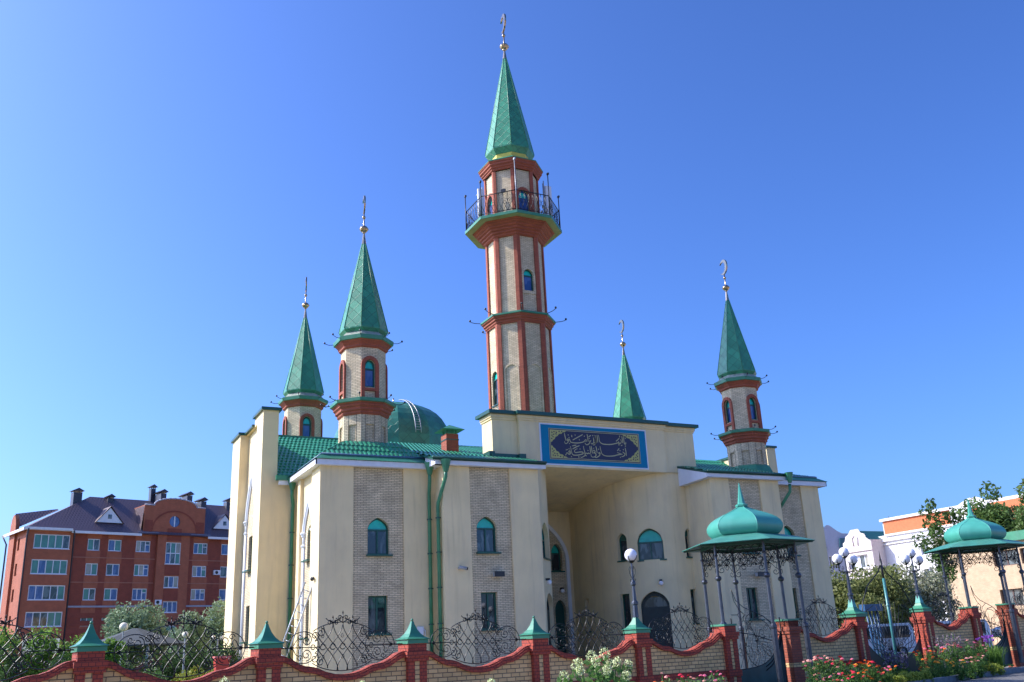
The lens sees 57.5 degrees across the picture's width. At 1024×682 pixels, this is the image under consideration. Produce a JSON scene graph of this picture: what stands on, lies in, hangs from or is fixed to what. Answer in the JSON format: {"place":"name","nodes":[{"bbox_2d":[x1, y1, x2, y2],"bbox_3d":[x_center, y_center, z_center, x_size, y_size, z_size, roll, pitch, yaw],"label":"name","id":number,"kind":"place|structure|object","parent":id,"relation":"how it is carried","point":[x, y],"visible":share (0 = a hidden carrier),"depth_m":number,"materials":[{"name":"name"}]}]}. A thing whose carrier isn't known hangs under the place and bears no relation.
{"place":"outdoors","nodes":[
{"label":"outdoors","id":0,"kind":"place"},
{"bbox_2d":[0,484,230,672],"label":"apartment block","id":1,"kind":"structure","parent":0,"point":[175,550],"depth_m":110.36,"materials":[{"name":"red brick"}]},
{"bbox_2d":[24,612,61,627],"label":"window","id":2,"kind":"structure","parent":1,"relation":"in","point":[32,619],"depth_m":103.00,"materials":[{"name":"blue glass"}]},
{"bbox_2d":[27,585,64,599],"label":"window","id":3,"kind":"structure","parent":1,"relation":"in","point":[35,592],"depth_m":103.91,"materials":[{"name":"blue glass"}]},
{"bbox_2d":[30,559,67,574],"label":"window","id":4,"kind":"structure","parent":1,"relation":"in","point":[50,567],"depth_m":104.80,"materials":[{"name":"green glass"}]},
{"bbox_2d":[33,534,69,549],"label":"window","id":5,"kind":"structure","parent":1,"relation":"in","point":[41,541],"depth_m":105.65,"materials":[{"name":"green glass"}]},
{"bbox_2d":[82,588,95,599],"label":"window","id":6,"kind":"structure","parent":1,"relation":"in","point":[88,593],"depth_m":107.23,"materials":[{"name":"blue glass"}]},
{"bbox_2d":[85,563,97,574],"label":"window","id":7,"kind":"structure","parent":1,"relation":"in","point":[91,568],"depth_m":108.07,"materials":[{"name":"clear glass"}]},
{"bbox_2d":[87,539,99,550],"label":"window","id":8,"kind":"structure","parent":1,"relation":"in","point":[93,544],"depth_m":108.96,"materials":[{"name":"green glass"}]},
{"bbox_2d":[104,588,117,599],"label":"window","id":9,"kind":"structure","parent":1,"relation":"in","point":[109,593],"depth_m":108.78,"materials":[{"name":"blue glass"}]},
{"bbox_2d":[106,564,119,575],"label":"window","id":10,"kind":"structure","parent":1,"relation":"in","point":[111,569],"depth_m":109.64,"materials":[{"name":"blue glass"}]},
{"bbox_2d":[108,540,121,551],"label":"window","id":11,"kind":"structure","parent":1,"relation":"in","point":[114,545],"depth_m":110.56,"materials":[{"name":"blue glass"}]},
{"bbox_2d":[132,589,146,599],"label":"window","id":12,"kind":"structure","parent":1,"relation":"in","point":[137,594],"depth_m":110.96,"materials":[{"name":"blue glass"}]},
{"bbox_2d":[134,564,148,575],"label":"window","id":13,"kind":"structure","parent":1,"relation":"in","point":[139,570],"depth_m":111.83,"materials":[{"name":"blue glass"}]},
{"bbox_2d":[136,541,149,551],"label":"window","id":14,"kind":"structure","parent":1,"relation":"in","point":[141,546],"depth_m":112.74,"materials":[{"name":"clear glass"}]},
{"bbox_2d":[162,601,176,612],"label":"window","id":15,"kind":"structure","parent":1,"relation":"in","point":[171,606],"depth_m":112.71,"materials":[{"name":"blue glass"}]},
{"bbox_2d":[164,576,177,587],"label":"window","id":16,"kind":"structure","parent":1,"relation":"in","point":[169,581],"depth_m":113.55,"materials":[{"name":"blue glass"}]},
{"bbox_2d":[165,542,180,564],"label":"window","id":17,"kind":"structure","parent":1,"relation":"in","point":[172,556],"depth_m":114.61,"materials":[{"name":"blue glass"}]},
{"bbox_2d":[190,589,204,599],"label":"window","id":18,"kind":"structure","parent":1,"relation":"in","point":[196,594],"depth_m":115.69,"materials":[{"name":"blue glass"}]},
{"bbox_2d":[192,566,205,576],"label":"window","id":19,"kind":"structure","parent":1,"relation":"in","point":[197,571],"depth_m":116.54,"materials":[{"name":"blue glass"}]},
{"bbox_2d":[193,543,206,553],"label":"window","id":20,"kind":"structure","parent":1,"relation":"in","point":[199,548],"depth_m":117.43,"materials":[{"name":"blue glass"}]},
{"bbox_2d":[0,0,1023,653],"label":"sky","id":21,"kind":"structure","parent":0,"point":[175,175],"materials":[{"name":"blue"}]},
{"bbox_2d":[223,14,837,673],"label":"mosque","id":22,"kind":"structure","parent":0,"point":[379,512],"depth_m":47.49,"materials":[{"name":"beige paint"}]},
{"bbox_2d":[366,518,392,555],"bbox_3d":[-5.823,8.562,40.814,1.180,1.670,0.380,6,-20,-26],"label":"window","id":23,"kind":"structure","parent":22,"relation":"in","point":[377,531],"depth_m":40.94,"materials":[{"name":"glass"}]},
{"bbox_2d":[367,596,391,635],"bbox_3d":[-5.689,11.698,39.765,1.060,1.630,0.380,6,-20,-26],"label":"window","id":24,"kind":"structure","parent":22,"relation":"in","point":[377,605],"depth_m":39.93,"materials":[{"name":"glass"}]},
{"bbox_2d":[476,517,501,553],"bbox_3d":[-1.117,8.738,42.032,1.180,1.670,0.380,6,-20,-26],"label":"window","id":25,"kind":"structure","parent":22,"relation":"in","point":[486,543],"depth_m":42.17,"materials":[{"name":"glass"}]},
{"bbox_2d":[481,592,501,630],"bbox_3d":[-0.966,11.877,40.992,0.980,1.630,0.380,6,-20,-26],"label":"window","id":26,"kind":"structure","parent":22,"relation":"in","point":[488,600],"depth_m":41.18,"materials":[{"name":"glass"}]},
{"bbox_2d":[551,545,564,571],"bbox_3d":[2.560,12.526,53.884,0.880,1.620,0.330,6,-20,-26],"label":"window","id":27,"kind":"structure","parent":22,"relation":"in","point":[555,553],"depth_m":54.00,"materials":[{"name":"glass"}]},
{"bbox_2d":[555,601,566,652],"bbox_3d":[2.692,16.451,52.748,0.700,3.490,0.060,6,-20,-26],"label":"door","id":28,"kind":"structure","parent":22,"relation":"in","point":[559,610],"depth_m":52.88,"materials":[{"name":"green metal"}]},
{"bbox_2d":[617,534,626,562],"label":"window","id":29,"kind":"structure","parent":22,"relation":"in","point":[623,542],"depth_m":49.67,"materials":[{"name":"glass"}]},
{"bbox_2d":[621,594,630,629],"bbox_3d":[6.065,14.087,48.556,0.779,1.790,0.482,-19,-24,41],"label":"window","id":30,"kind":"structure","parent":22,"relation":"in","point":[626,600],"depth_m":48.74,"materials":[{"name":"glass"}]},
{"bbox_2d":[637,529,666,561],"bbox_3d":[7.278,10.671,48.880,1.521,1.680,0.330,-7,-19,12],"label":"window","id":31,"kind":"structure","parent":22,"relation":"in","point":[650,543],"depth_m":49.01,"materials":[{"name":"glass"}]},
{"bbox_2d":[641,592,673,647],"bbox_3d":[7.436,14.585,47.713,1.119,3.450,0.962,6,-20,-26],"label":"door","id":32,"kind":"structure","parent":22,"relation":"in","point":[652,608],"depth_m":47.90,"materials":[{"name":"paint"}]},
{"bbox_2d":[746,588,764,620],"bbox_3d":[12.262,13.360,47.392,0.920,1.630,0.380,6,-20,-26],"label":"window","id":33,"kind":"structure","parent":22,"relation":"in","point":[751,595],"depth_m":47.57,"materials":[{"name":"glass"}]},
{"bbox_2d":[682,483,814,681],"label":"gate","id":34,"kind":"structure","parent":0,"point":[742,527],"depth_m":28.34,"materials":[{"name":"metal"}]},
{"bbox_2d":[824,525,847,581],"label":"grey blue block","id":35,"kind":"structure","parent":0,"point":[835,539],"depth_m":146.24,"materials":[{"name":"paint"}]},
{"bbox_2d":[843,529,887,579],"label":"gabled block","id":36,"kind":"structure","parent":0,"point":[865,548],"depth_m":131.41,"materials":[{"name":"paint"}]},
{"bbox_2d":[851,554,868,568],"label":"window","id":37,"kind":"structure","parent":36,"relation":"in","point":[862,562],"depth_m":131.71,"materials":[{"name":"white glass"}]},
{"bbox_2d":[879,495,1023,635],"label":"white block","id":38,"kind":"structure","parent":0,"point":[899,531],"depth_m":127.25,"materials":[{"name":"paint"}]},
{"bbox_2d":[924,499,1023,665],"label":"gate","id":39,"kind":"structure","parent":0,"point":[971,533],"depth_m":36.21,"materials":[{"name":"metal"}]},
{"bbox_2d":[957,672,1023,681],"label":"road","id":40,"kind":"structure","parent":0,"point":[1016,677],"depth_m":28.40,"materials":[{"name":"asphalt"}]},
{"bbox_2d":[557,647,635,681],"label":"hydrangea","id":41,"kind":"object","parent":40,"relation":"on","point":[609,675],"visible":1,"depth_m":13.97,"materials":[{"name":"white plant"}]},
{"bbox_2d":[911,666,1023,681],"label":"kerb","id":42,"kind":"structure","parent":40,"relation":"on","point":[954,678],"depth_m":29.02,"materials":[{"name":"concrete"}]},
{"label":"ground","id":43,"kind":"structure","parent":0,"visible":0},
{"bbox_2d":[0,602,742,681],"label":"brick fence","id":44,"kind":"object","parent":43,"relation":"on","point":[535,657],"visible":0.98,"depth_m":21.46,"materials":[{"name":"brick"}]},
{"bbox_2d":[625,549,638,617],"bbox_3d":[3.371,6.727,25.974,0.350,1.860,0.350,6,-20,-26],"label":"street lamp","id":45,"kind":"object","parent":44,"relation":"attached to","point":[630,555],"visible":1,"depth_m":25.98,"materials":[{"name":"grey metal"}]},
{"bbox_2d":[941,506,964,565],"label":"slim tree","id":46,"kind":"object","parent":43,"relation":"on","point":[952,514],"visible":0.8,"depth_m":73.78,"materials":[{"name":"green plant"}]},
{"bbox_2d":[967,653,985,677],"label":"zinnia plant","id":47,"kind":"object","parent":43,"relation":"on","point":[981,672],"visible":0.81,"depth_m":29.62,"materials":[{"name":"green plant"}]},
{"bbox_2d":[934,530,1023,644],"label":"cream brick building","id":48,"kind":"structure","parent":43,"relation":"on","point":[983,581],"depth_m":79.46,"materials":[{"name":"beige brick"}]},
{"bbox_2d":[994,549,1018,566],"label":"window","id":49,"kind":"structure","parent":48,"relation":"in","point":[1010,562],"depth_m":78.46,"materials":[{"name":"white glass"}]},
{"bbox_2d":[1001,588,1023,605],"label":"window","id":50,"kind":"structure","parent":48,"relation":"in","point":[1013,593],"depth_m":77.63,"materials":[{"name":"white glass"}]},
{"bbox_2d":[960,496,1007,530],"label":"broadleaf tree","id":51,"kind":"object","parent":43,"relation":"on","point":[971,502],"visible":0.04,"depth_m":99.73,"materials":[{"name":"green plant"}]},
{"bbox_2d":[972,480,1022,531],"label":"broadleaf tree","id":52,"kind":"object","parent":43,"relation":"on","point":[1000,514],"visible":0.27,"depth_m":97.73,"materials":[{"name":"green plant"}]},
{"bbox_2d":[1010,478,1023,531],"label":"broadleaf tree","id":53,"kind":"object","parent":43,"relation":"on","point":[1018,523],"visible":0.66,"depth_m":88.68,"materials":[{"name":"green plant"}]},
{"label":"lawn","id":54,"kind":"structure","parent":0,"visible":0},
{"bbox_2d":[0,625,107,677],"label":"hedge","id":55,"kind":"object","parent":54,"relation":"on","point":[4,639],"visible":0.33,"depth_m":32.62,"materials":[{"name":"green plant"}]},
{"bbox_2d":[71,637,126,666],"bbox_3d":[-16.033,12.894,36.131,2.052,2.734,0.680,6,-20,-26],"label":"hedge","id":56,"kind":"object","parent":54,"relation":"on","point":[113,643],"visible":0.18,"depth_m":36.53,"materials":[{"name":"green plant"}]},
{"bbox_2d":[119,622,127,664],"bbox_3d":[-15.924,13.185,37.981,0.350,3.325,0.350,6,-20,-26],"label":"garden lamp","id":57,"kind":"object","parent":54,"relation":"on","point":[123,627],"visible":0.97,"depth_m":38.32,"materials":[{"name":"glass"}]},
{"bbox_2d":[100,599,170,671],"bbox_3d":[-17.730,14.587,44.064,3.306,4.666,2.819,6,-20,-26],"label":"willow bush","id":58,"kind":"object","parent":54,"relation":"on","point":[144,619],"visible":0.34,"depth_m":44.09,"materials":[{"name":"green plant"}]},
{"bbox_2d":[101,628,187,666],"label":"pavilion","id":59,"kind":"structure","parent":54,"relation":"on","point":[164,644],"depth_m":40.81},
{"bbox_2d":[138,648,207,680],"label":"shrub","id":60,"kind":"object","parent":54,"relation":"on","point":[168,671],"visible":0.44,"depth_m":39.22,"materials":[{"name":"green plant"}]},
{"bbox_2d":[167,609,212,661],"bbox_3d":[-16.574,15.976,47.815,2.440,4.281,2.035,3,-19,-16],"label":"willow bush","id":61,"kind":"object","parent":54,"relation":"on","point":[194,638],"visible":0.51,"depth_m":47.86,"materials":[{"name":"green plant"}]},
{"bbox_2d":[171,644,211,675],"bbox_3d":[-14.732,15.148,42.652,2.050,2.445,2.139,6,-20,-26],"label":"shrub","id":62,"kind":"object","parent":54,"relation":"on","point":[199,654],"visible":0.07,"depth_m":42.65,"materials":[{"name":"green plant"}]},
{"bbox_2d":[199,596,224,667],"bbox_3d":[-16.679,17.226,53.098,2.720,5.240,2.314,-3,-18,2],"label":"willow bush","id":63,"kind":"object","parent":54,"relation":"on","point":[217,622],"visible":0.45,"depth_m":53.05,"materials":[{"name":"green plant"}]},
{"bbox_2d":[193,643,243,673],"bbox_3d":[-12.907,14.751,41.724,1.929,2.446,2.798,-12,-21,27],"label":"shrub","id":64,"kind":"object","parent":54,"relation":"on","point":[229,651],"visible":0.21,"depth_m":41.70,"materials":[{"name":"green plant"}]},
{"bbox_2d":[281,582,311,656],"bbox_3d":[-9.444,12.661,39.370,2.306,4.776,0.070,-8,-19,16],"label":"ladder","id":65,"kind":"object","parent":54,"relation":"on","point":[300,596],"visible":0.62,"depth_m":39.55,"materials":[{"name":"grey metal"}]},
{"bbox_2d":[775,596,872,681],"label":"brick fence","id":66,"kind":"object","parent":54,"relation":"on","point":[847,640],"visible":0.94,"depth_m":29.95,"materials":[{"name":"brick"}]},
{"bbox_2d":[832,547,857,606],"bbox_3d":[11.361,7.987,31.599,1.170,1.975,0.330,10,-22,-34],"label":"street lamp","id":67,"kind":"object","parent":66,"relation":"on","point":[852,559],"visible":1,"depth_m":31.58,"materials":[{"name":"glass"}]},
{"bbox_2d":[829,563,873,627],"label":"bush","id":68,"kind":"object","parent":54,"relation":"on","point":[840,592],"visible":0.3,"depth_m":65.36,"materials":[{"name":"green plant"}]},
{"bbox_2d":[840,592,900,627],"bbox_3d":[24.203,19.140,63.132,3.744,4.184,3.364,6,-20,-26],"label":"bush","id":69,"kind":"object","parent":54,"relation":"on","point":[871,599],"visible":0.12,"depth_m":63.18,"materials":[{"name":"green plant"}]},
{"bbox_2d":[859,604,884,658],"bbox_3d":[14.764,12.048,37.888,1.000,2.624,0.300,6,-20,-26],"label":"blue frame","id":70,"kind":"object","parent":54,"relation":"on","point":[868,606],"visible":0.52,"depth_m":38.02,"materials":[{"name":"metal"}]},
{"bbox_2d":[839,563,914,622],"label":"bush","id":71,"kind":"object","parent":54,"relation":"on","point":[876,586],"visible":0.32,"depth_m":66.28,"materials":[{"name":"green plant"}]},
{"bbox_2d":[866,623,915,656],"bbox_3d":[22.559,18.733,58.211,4.510,2.000,1.830,-1,-18,-7],"label":"parked car","id":72,"kind":"object","parent":54,"relation":"on","point":[897,632],"visible":0.1,"depth_m":57.56,"materials":[{"name":"white paint"}]},
{"bbox_2d":[862,553,925,675],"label":"double gate","id":73,"kind":"structure","parent":54,"relation":"on","point":[912,662],"depth_m":32.31,"materials":[{"name":"black metal"}]},
{"bbox_2d":[888,556,961,634],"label":"bush","id":74,"kind":"object","parent":54,"relation":"on","point":[927,594],"visible":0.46,"depth_m":67.75,"materials":[{"name":"green plant"}]},
{"bbox_2d":[911,498,957,601],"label":"slim tree","id":75,"kind":"object","parent":54,"relation":"on","point":[935,530],"visible":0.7,"depth_m":73.12,"materials":[{"name":"green plant"}]},
{"bbox_2d":[915,619,992,646],"bbox_3d":[27.384,18.572,58.429,4.510,2.000,1.830,-1,-18,-7],"label":"parked car","id":76,"kind":"object","parent":54,"relation":"on","point":[985,621],"visible":0.01,"depth_m":57.91,"materials":[{"name":"white paint"}]},
{"label":"pavement","id":77,"kind":"structure","parent":0,"visible":0},
{"bbox_2d":[909,589,987,670],"bbox_3d":[16.007,10.586,34.173,3.807,2.940,0.613,10,-22,-34],"label":"brick fence","id":78,"kind":"object","parent":77,"relation":"on","point":[966,624],"visible":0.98,"depth_m":34.06,"materials":[{"name":"brick"}]},
{"bbox_2d":[900,548,923,602],"bbox_3d":[14.617,8.505,33.889,1.170,1.935,0.330,10,-22,-34],"label":"street lamp","id":79,"kind":"object","parent":78,"relation":"on","point":[908,556],"visible":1,"depth_m":33.86,"materials":[{"name":"glass"}]},
{"bbox_2d":[995,587,1023,666],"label":"brick fence","id":80,"kind":"object","parent":77,"relation":"on","point":[1019,617],"visible":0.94,"depth_m":36.58,"materials":[{"name":"red brick"}]},
{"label":"flower bed","id":81,"kind":"structure","parent":77,"relation":"on","visible":0},
{"bbox_2d":[801,657,822,681],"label":"zinnia plant","id":82,"kind":"object","parent":81,"relation":"on","point":[811,668],"visible":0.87,"depth_m":25.30,"materials":[{"name":"green plant"}]},
{"bbox_2d":[813,655,834,681],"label":"zinnia plant","id":83,"kind":"object","parent":81,"relation":"on","point":[827,674],"visible":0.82,"depth_m":25.78,"materials":[{"name":"green plant"}]},
{"bbox_2d":[825,656,846,681],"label":"zinnia plant","id":84,"kind":"object","parent":81,"relation":"on","point":[841,667],"visible":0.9,"depth_m":25.31,"materials":[{"name":"green plant"}]},
{"bbox_2d":[835,670,855,681],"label":"zinnia plant","id":85,"kind":"object","parent":81,"relation":"on","point":[849,678],"visible":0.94,"depth_m":24.75,"materials":[{"name":"green plant"}]},
{"bbox_2d":[839,657,860,681],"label":"zinnia plant","id":86,"kind":"object","parent":81,"relation":"on","point":[851,665],"visible":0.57,"depth_m":25.69,"materials":[{"name":"green plant"}]},
{"bbox_2d":[851,669,870,681],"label":"zinnia plant","id":87,"kind":"object","parent":81,"relation":"on","point":[861,679],"visible":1,"depth_m":24.75,"materials":[{"name":"green plant"}]},
{"bbox_2d":[853,661,873,681],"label":"zinnia plant","id":88,"kind":"object","parent":81,"relation":"on","point":[856,667],"visible":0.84,"depth_m":25.18,"materials":[{"name":"green plant"}]},
{"bbox_2d":[864,660,882,681],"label":"zinnia plant","id":89,"kind":"object","parent":81,"relation":"on","point":[874,671],"visible":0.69,"depth_m":25.56,"materials":[{"name":"green plant"}]},
{"bbox_2d":[879,665,896,681],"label":"zinnia plant","id":90,"kind":"object","parent":81,"relation":"on","point":[888,677],"visible":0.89,"depth_m":25.45,"materials":[{"name":"green plant"}]},
{"bbox_2d":[880,649,903,675],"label":"plumed plant","id":91,"kind":"object","parent":81,"relation":"on","point":[892,662],"visible":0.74,"depth_m":28.99,"materials":[{"name":"purple plant"}]},
{"bbox_2d":[888,651,908,673],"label":"plumed plant","id":92,"kind":"object","parent":81,"relation":"on","point":[904,665],"visible":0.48,"depth_m":29.47,"materials":[{"name":"purple plant"}]},
{"bbox_2d":[897,670,915,681],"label":"shrub","id":93,"kind":"object","parent":81,"relation":"on","point":[910,678],"visible":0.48,"depth_m":26.35,"materials":[{"name":"green plant"}]},
{"bbox_2d":[908,671,925,681],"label":"shrub","id":94,"kind":"object","parent":81,"relation":"on","point":[917,675],"visible":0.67,"depth_m":26.82,"materials":[{"name":"green plant"}]},
{"bbox_2d":[912,650,934,670],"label":"zinnia plant","id":95,"kind":"object","parent":81,"relation":"on","point":[918,659],"visible":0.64,"depth_m":29.65,"materials":[{"name":"green plant"}]},
{"bbox_2d":[918,657,939,677],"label":"zinnia plant","id":96,"kind":"object","parent":81,"relation":"on","point":[934,671],"visible":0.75,"depth_m":28.19,"materials":[{"name":"green plant"}]},
{"bbox_2d":[923,644,946,676],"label":"zinnia plant","id":97,"kind":"object","parent":81,"relation":"on","point":[941,655],"visible":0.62,"depth_m":29.64,"materials":[{"name":"green plant"}]},
{"bbox_2d":[930,658,956,676],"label":"zinnia plant","id":98,"kind":"object","parent":81,"relation":"on","point":[945,673],"visible":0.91,"depth_m":28.28,"materials":[{"name":"green plant"}]},
{"bbox_2d":[932,634,954,666],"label":"plumed plant","id":99,"kind":"object","parent":81,"relation":"on","point":[942,643],"visible":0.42,"depth_m":31.55,"materials":[{"name":"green plant"}]},
{"bbox_2d":[940,643,962,674],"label":"zinnia plant","id":100,"kind":"object","parent":81,"relation":"on","point":[954,653],"visible":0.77,"depth_m":29.84,"materials":[{"name":"green plant"}]},
{"bbox_2d":[945,632,964,669],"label":"plumed plant","id":101,"kind":"object","parent":81,"relation":"on","point":[955,639],"visible":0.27,"depth_m":31.94,"materials":[{"name":"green plant"}]},
{"bbox_2d":[948,657,969,680],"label":"zinnia plant","id":102,"kind":"object","parent":81,"relation":"on","point":[963,675],"visible":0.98,"depth_m":28.39,"materials":[{"name":"green plant"}]},
{"bbox_2d":[953,639,977,672],"bbox_3d":[14.719,10.228,30.117,0.763,1.191,0.586,-1,-18,-6],"label":"zinnia plant","id":103,"kind":"object","parent":81,"relation":"on","point":[966,647],"visible":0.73,"depth_m":30.08,"materials":[{"name":"green plant"}]},
{"bbox_2d":[961,660,982,678],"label":"zinnia plant","id":104,"kind":"object","parent":81,"relation":"on","point":[972,675],"visible":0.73,"depth_m":28.96,"materials":[{"name":"green plant"}]},
{"bbox_2d":[971,642,989,672],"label":"zinnia plant","id":105,"kind":"object","parent":81,"relation":"on","point":[984,654],"visible":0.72,"depth_m":30.17,"materials":[{"name":"green plant"}]},
{"bbox_2d":[979,645,1002,664],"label":"daylily","id":106,"kind":"object","parent":81,"relation":"on","point":[991,658],"visible":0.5,"depth_m":31.55,"materials":[{"name":"green plant"}]},
{"bbox_2d":[988,646,1008,667],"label":"daylily","id":107,"kind":"object","parent":81,"relation":"on","point":[999,661],"visible":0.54,"depth_m":32.05,"materials":[{"name":"green plant"}]},
{"label":"yard paving","id":108,"kind":"structure","parent":0,"visible":0},
{"bbox_2d":[0,643,25,681],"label":"thuja","id":109,"kind":"object","parent":108,"relation":"on","point":[8,661],"visible":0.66,"depth_m":24.73,"materials":[{"name":"green plant"}]},
{"bbox_2d":[43,654,65,671],"bbox_3d":[-12.569,9.579,25.422,0.979,1.979,0.993,-8,-19,15],"label":"thuja","id":110,"kind":"object","parent":108,"relation":"on","point":[57,660],"visible":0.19,"depth_m":25.70,"materials":[{"name":"green plant"}]},
{"bbox_2d":[171,665,205,680],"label":"flowering shrub","id":111,"kind":"object","parent":108,"relation":"on","point":[188,674],"visible":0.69,"depth_m":33.53,"materials":[{"name":"green plant"}]},
{"bbox_2d":[212,656,230,670],"bbox_3d":[-8.851,10.480,28.327,0.481,1.740,0.481,6,-20,-26],"label":"garden urn","id":112,"kind":"object","parent":108,"relation":"on","point":[220,667],"visible":0.54,"depth_m":28.36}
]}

